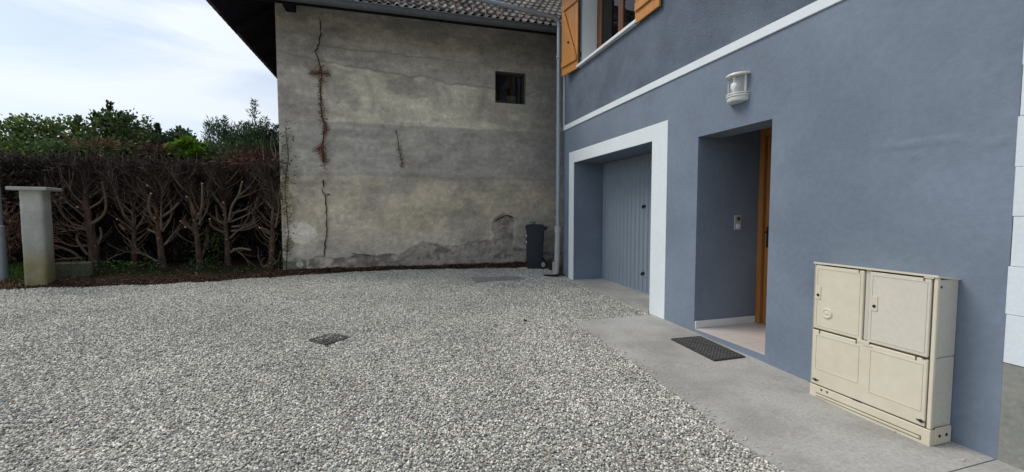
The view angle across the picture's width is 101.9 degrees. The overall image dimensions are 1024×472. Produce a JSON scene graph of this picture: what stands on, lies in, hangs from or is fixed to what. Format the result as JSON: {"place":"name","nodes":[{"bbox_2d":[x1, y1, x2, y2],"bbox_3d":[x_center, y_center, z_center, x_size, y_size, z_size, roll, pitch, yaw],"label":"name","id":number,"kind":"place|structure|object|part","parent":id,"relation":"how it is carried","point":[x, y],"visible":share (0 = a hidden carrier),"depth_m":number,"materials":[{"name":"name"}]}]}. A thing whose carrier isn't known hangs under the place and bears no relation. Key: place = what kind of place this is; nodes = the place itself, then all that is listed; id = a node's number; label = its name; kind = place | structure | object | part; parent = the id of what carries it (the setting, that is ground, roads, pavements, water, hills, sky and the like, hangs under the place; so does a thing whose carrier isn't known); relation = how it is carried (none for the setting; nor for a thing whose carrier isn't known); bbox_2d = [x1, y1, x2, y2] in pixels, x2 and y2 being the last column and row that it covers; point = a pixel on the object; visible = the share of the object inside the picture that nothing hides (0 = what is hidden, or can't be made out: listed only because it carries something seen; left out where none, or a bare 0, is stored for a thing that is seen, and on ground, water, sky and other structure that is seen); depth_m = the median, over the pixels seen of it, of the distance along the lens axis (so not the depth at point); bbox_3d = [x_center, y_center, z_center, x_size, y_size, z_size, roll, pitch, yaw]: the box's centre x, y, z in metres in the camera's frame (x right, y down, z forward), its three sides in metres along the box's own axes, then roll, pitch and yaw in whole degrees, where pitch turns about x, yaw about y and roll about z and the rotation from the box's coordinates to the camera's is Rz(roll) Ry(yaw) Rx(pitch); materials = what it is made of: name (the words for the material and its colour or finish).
{"place":"outdoors","nodes":[
{"label":"outdoors","id":0,"kind":"place"},
{"bbox_2d":[0,259,106,286],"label":"grass","id":1,"kind":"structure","parent":0,"point":[14,271],"depth_m":6.88,"materials":[{"name":"green plant"}]},
{"bbox_2d":[0,0,278,143],"label":"sky","id":2,"kind":"structure","parent":0,"point":[176,62],"materials":[{"name":"white"}]},
{"bbox_2d":[0,258,526,289],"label":"soil","id":3,"kind":"structure","parent":0,"point":[235,263],"depth_m":7.54,"materials":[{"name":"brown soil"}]},
{"bbox_2d":[0,188,8,281],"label":"lamp post","id":4,"kind":"object","parent":3,"relation":"on","point":[4,271],"visible":0.72,"depth_m":6.58,"materials":[{"name":"metal"}]},
{"bbox_2d":[2,199,84,264],"bbox_3d":[-8.530,-0.083,7.031,1.827,1.149,1.242,-1,3,-17],"label":"dry shrub","id":5,"kind":"object","parent":3,"relation":"on","point":[11,227],"visible":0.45,"depth_m":6.99,"materials":[{"name":"brown plant"}]},
{"bbox_2d":[0,142,95,262],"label":"dry shrub","id":6,"kind":"object","parent":3,"relation":"on","point":[3,195],"visible":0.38,"depth_m":7.23,"materials":[{"name":"brown plant"}]},
{"bbox_2d":[20,147,131,268],"bbox_3d":[-7.756,-0.407,7.540,1.695,2.438,1.300,-1,3,-17],"label":"pruned conifer","id":7,"kind":"object","parent":3,"relation":"on","point":[93,242],"visible":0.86,"depth_m":7.55,"materials":[{"name":"brown plant"}]},
{"bbox_2d":[88,152,154,267],"bbox_3d":[-7.069,-0.373,7.653,0.919,2.358,1.156,2,4,28],"label":"pruned conifer","id":8,"kind":"object","parent":3,"relation":"on","point":[131,167],"visible":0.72,"depth_m":7.69,"materials":[{"name":"brown plant"}]},
{"bbox_2d":[0,148,282,267],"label":"dead hedge","id":9,"kind":"object","parent":3,"relation":"on","point":[36,164],"visible":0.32,"depth_m":8.24,"materials":[{"name":"brown plant"}]},
{"bbox_2d":[56,133,127,172],"bbox_3d":[-7.708,-1.528,7.546,1.242,0.744,0.535,-1,3,-17],"label":"dead tuft","id":10,"kind":"object","parent":9,"relation":"on","point":[106,141],"visible":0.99,"depth_m":7.61,"materials":[{"name":"brown plant"}]},
{"bbox_2d":[118,135,181,163],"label":"dead tuft","id":11,"kind":"object","parent":9,"relation":"on","point":[152,148],"visible":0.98,"depth_m":7.93,"materials":[{"name":"brown plant"}]},
{"bbox_2d":[202,145,254,182],"bbox_3d":[-5.478,-1.477,8.366,1.370,0.827,0.608,-1,3,-17],"label":"dead tuft","id":12,"kind":"object","parent":9,"relation":"on","point":[228,156],"visible":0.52,"depth_m":8.26,"materials":[{"name":"brown plant"}]},
{"bbox_2d":[216,142,279,185],"bbox_3d":[-4.880,-1.392,7.993,1.443,0.858,0.766,-1,3,-17],"label":"dead tuft","id":13,"kind":"object","parent":9,"relation":"on","point":[259,156],"visible":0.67,"depth_m":7.89,"materials":[{"name":"brown plant"}]},
{"bbox_2d":[106,155,189,267],"bbox_3d":[-6.701,-0.369,7.850,1.180,2.349,0.950,0,3,0],"label":"pruned conifer","id":14,"kind":"object","parent":3,"relation":"on","point":[158,186],"visible":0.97,"depth_m":7.73,"materials":[{"name":"brown plant"}]},
{"bbox_2d":[55,252,282,277],"bbox_3d":[-6.280,0.538,7.947,3.754,0.388,1.565,-1,3,-17],"label":"ground cover","id":15,"kind":"object","parent":3,"relation":"on","point":[129,266],"visible":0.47,"depth_m":7.48,"materials":[{"name":"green plant"}]},
{"bbox_2d":[164,134,213,160],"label":"lime bush","id":16,"kind":"object","parent":3,"relation":"on","point":[190,147],"visible":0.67,"depth_m":8.95,"materials":[{"name":"green plant"}]},
{"bbox_2d":[152,155,229,266],"bbox_3d":[-5.993,-0.387,7.874,0.939,2.359,1.276,1,3,14],"label":"pruned conifer","id":17,"kind":"object","parent":3,"relation":"on","point":[185,170],"visible":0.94,"depth_m":7.86,"materials":[{"name":"brown plant"}]},
{"bbox_2d":[185,250,202,268],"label":"ivy","id":18,"kind":"object","parent":3,"relation":"on","point":[192,261],"visible":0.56,"depth_m":7.82,"materials":[{"name":"green plant"}]},
{"bbox_2d":[177,218,216,264],"bbox_3d":[-6.282,0.038,8.299,0.920,1.390,0.628,-1,3,-17],"label":"ivy","id":19,"kind":"object","parent":3,"relation":"on","point":[200,241],"visible":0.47,"depth_m":8.31,"materials":[{"name":"green plant"}]},
{"bbox_2d":[203,226,224,265],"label":"ivy","id":20,"kind":"object","parent":3,"relation":"on","point":[218,241],"visible":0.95,"depth_m":8.15,"materials":[{"name":"green plant"}]},
{"bbox_2d":[200,155,267,266],"bbox_3d":[-5.258,-0.405,8.205,1.605,2.357,1.144,-1,3,-17],"label":"pruned conifer","id":21,"kind":"object","parent":3,"relation":"on","point":[224,191],"visible":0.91,"depth_m":8.09,"materials":[{"name":"brown plant"}]},
{"bbox_2d":[240,137,289,268],"bbox_3d":[-4.476,-0.514,7.755,1.101,2.657,1.217,-3,4,-43],"label":"pruned conifer","id":22,"kind":"object","parent":3,"relation":"on","point":[272,198],"visible":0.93,"depth_m":7.77,"materials":[{"name":"brown plant"}]},
{"bbox_2d":[0,267,783,471],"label":"gravel","id":23,"kind":"structure","parent":0,"point":[442,370],"depth_m":3.21,"materials":[{"name":"grey gravel"}]},
{"bbox_2d":[308,333,349,345],"bbox_3d":[-1.844,1.074,4.199,0.279,0.086,0.279,2,4,32],"label":"drain grate","id":24,"kind":"object","parent":23,"relation":"on","point":[325,341],"visible":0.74,"depth_m":4.17,"materials":[{"name":"black metal"}]},
{"bbox_2d":[470,275,524,282],"bbox_3d":[-0.279,0.776,7.548,0.900,0.027,0.500,-1,3,-20],"label":"inspection cover","id":25,"kind":"object","parent":23,"relation":"on","point":[490,278],"visible":0.92,"depth_m":7.49,"materials":[{"name":"metal"}]},
{"bbox_2d":[525,224,547,268],"bbox_3d":[0.508,0.214,8.699,0.457,0.918,0.457,0,3,0],"label":"wheelie bin","id":26,"kind":"object","parent":23,"relation":"on","point":[535,259],"visible":1,"depth_m":8.51,"materials":[{"name":"plastic"}]},
{"bbox_2d":[543,274,564,276],"bbox_3d":[0.777,0.724,7.743,0.403,0.052,0.100,1,3,14],"label":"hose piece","id":27,"kind":"object","parent":23,"relation":"on","point":[554,275],"visible":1,"depth_m":7.71,"materials":[{"name":"rubber"}]},
{"bbox_2d":[575,315,994,471],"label":"pavement","id":28,"kind":"structure","parent":0,"point":[789,421],"depth_m":2.79,"materials":[{"name":"concrete"}]},
{"bbox_2d":[671,336,744,360],"bbox_3d":[1.869,1.072,4.001,0.357,0.032,0.595,-1,3,-17],"label":"doormat","id":29,"kind":"object","parent":28,"relation":"on","point":[707,348],"visible":1,"depth_m":3.95,"materials":[{"name":"rubber"}]},
{"bbox_2d":[576,281,964,471],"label":"stray pebbles","id":30,"kind":"object","parent":28,"relation":"on","point":[745,438],"visible":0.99,"depth_m":2.94,"materials":[{"name":"grey gravel"}]},
{"bbox_2d":[810,262,960,446],"bbox_3d":[2.386,0.699,2.726,0.201,0.995,0.720,-1,3,-17],"label":"meter cabinet","id":31,"kind":"object","parent":28,"relation":"on","point":[883,344],"visible":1,"depth_m":2.58,"materials":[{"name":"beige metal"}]},
{"bbox_3d":[2.249,0.446,2.868,0.028,0.457,0.320,-1,3,-17],"label":"door","id":32,"kind":"part","parent":31,"relation":"part of","materials":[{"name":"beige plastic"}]},
{"bbox_3d":[2.350,0.465,2.532,0.027,0.457,0.316,-1,3,-17],"label":"door","id":33,"kind":"part","parent":31,"relation":"part of","materials":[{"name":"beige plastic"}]},
{"bbox_2d":[954,460,1023,471],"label":"pavement","id":34,"kind":"structure","parent":0,"point":[995,466],"depth_m":2.19,"materials":[{"name":"concrete"}]},
{"bbox_3d":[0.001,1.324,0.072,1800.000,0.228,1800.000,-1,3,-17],"label":"ground","id":35,"kind":"structure","parent":0,"visible":0},
{"bbox_2d":[5,186,61,285],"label":"gate pillar","id":36,"kind":"structure","parent":35,"relation":"on","point":[37,235],"depth_m":6.46,"materials":[{"name":"concrete"}]},
{"bbox_2d":[0,112,93,168],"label":"leafy bush","id":37,"kind":"object","parent":35,"relation":"on","point":[22,131],"visible":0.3,"depth_m":8.52,"materials":[{"name":"green plant"}]},
{"bbox_2d":[55,261,97,277],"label":"wall","id":38,"kind":"structure","parent":35,"relation":"on","point":[78,269],"depth_m":7.00,"materials":[{"name":"grey concrete"}]},
{"bbox_2d":[24,99,165,171],"bbox_3d":[-8.636,-1.086,8.936,2.376,3.814,2.196,-1,3,-17],"label":"leafy bush","id":39,"kind":"object","parent":35,"relation":"on","point":[118,125],"visible":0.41,"depth_m":8.99,"materials":[{"name":"green plant"}]},
{"bbox_2d":[141,122,179,155],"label":"leafy bush","id":40,"kind":"object","parent":35,"relation":"on","point":[158,129],"visible":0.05,"depth_m":9.31,"materials":[{"name":"green plant"}]},
{"bbox_2d":[158,125,201,154],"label":"leafy bush","id":41,"kind":"object","parent":35,"relation":"on","point":[179,130],"visible":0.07,"depth_m":9.50,"materials":[{"name":"green plant"}]},
{"bbox_2d":[196,114,257,159],"bbox_3d":[-6.542,-1.035,9.623,1.549,3.632,1.558,-1,3,-17],"label":"feathery conifer","id":42,"kind":"object","parent":35,"relation":"on","point":[226,135],"visible":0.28,"depth_m":9.60,"materials":[{"name":"green plant"}]},
{"bbox_2d":[231,98,278,160],"bbox_3d":[-5.684,-1.255,9.818,1.614,4.048,1.499,-1,3,-17],"label":"feathery conifer","id":43,"kind":"object","parent":35,"relation":"on","point":[264,134],"visible":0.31,"depth_m":9.70,"materials":[{"name":"green plant"}]},
{"bbox_2d":[206,0,563,269],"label":"old barn","id":44,"kind":"structure","parent":35,"relation":"on","point":[461,95],"depth_m":8.33,"materials":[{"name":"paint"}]},
{"bbox_2d":[271,121,300,270],"bbox_3d":[-4.210,-0.730,7.747,0.544,2.850,0.166,-1,3,-15],"label":"climbing ivy","id":45,"kind":"object","parent":44,"relation":"attached to","point":[286,211],"visible":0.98,"depth_m":7.75,"materials":[{"name":"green plant"}]},
{"bbox_2d":[309,70,330,76],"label":"dried creeper","id":46,"kind":"object","parent":44,"relation":"attached to","point":[319,73],"visible":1,"depth_m":7.78,"materials":[{"name":"brown plant"}]},
{"bbox_2d":[312,144,330,164],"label":"dried creeper","id":47,"kind":"object","parent":44,"relation":"attached to","point":[318,148],"visible":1,"depth_m":7.87,"materials":[{"name":"brown plant"}]},
{"bbox_2d":[315,65,328,169],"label":"dried creeper","id":48,"kind":"object","parent":44,"relation":"attached to","point":[324,126],"visible":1,"depth_m":7.84,"materials":[{"name":"brown plant"}]},
{"bbox_2d":[394,129,404,167],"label":"dried creeper","id":49,"kind":"object","parent":44,"relation":"attached to","point":[401,159],"visible":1,"depth_m":8.24,"materials":[{"name":"brown plant"}]},
{"bbox_2d":[495,71,525,104],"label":"window","id":50,"kind":"structure","parent":44,"relation":"in","point":[510,87],"depth_m":10.19,"materials":[{"name":"glass"}]},
{"bbox_2d":[473,0,1023,470],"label":"blue house","id":51,"kind":"structure","parent":35,"relation":"on","point":[881,134],"depth_m":3.35,"materials":[{"name":"paint"}]},
{"bbox_2d":[576,0,638,67],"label":"window","id":52,"kind":"structure","parent":51,"relation":"in","point":[615,18],"depth_m":6.48,"materials":[{"name":"white wood"}]},
{"bbox_2d":[602,153,651,294],"bbox_3d":[1.946,-0.180,6.435,0.073,2.117,2.251,-1,3,-17],"label":"garage door","id":53,"kind":"structure","parent":51,"relation":"in","point":[626,182],"depth_m":6.73,"materials":[{"name":"metal"}]},
{"bbox_2d":[734,215,740,229],"bbox_3d":[2.490,-0.148,4.583,0.090,0.164,0.021,-1,3,-17],"label":"doorbell","id":54,"kind":"object","parent":51,"relation":"attached to","point":[737,222],"visible":1,"depth_m":4.58,"materials":[{"name":"plastic"}]},
{"bbox_2d":[726,71,750,104],"bbox_3d":[2.061,-1.372,3.846,0.123,0.275,0.236,-1,3,-17],"label":"wall lamp","id":55,"kind":"object","parent":51,"relation":"attached to","point":[738,93],"visible":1,"depth_m":3.81,"materials":[{"name":"plastic"}]},
{"bbox_2d":[762,135,771,323],"bbox_3d":[2.920,-0.038,4.236,0.109,2.083,0.814,-1,3,-17],"label":"front door","id":56,"kind":"structure","parent":51,"relation":"in","point":[766,232],"depth_m":4.60,"materials":[{"name":"brown wood"}]}
]}

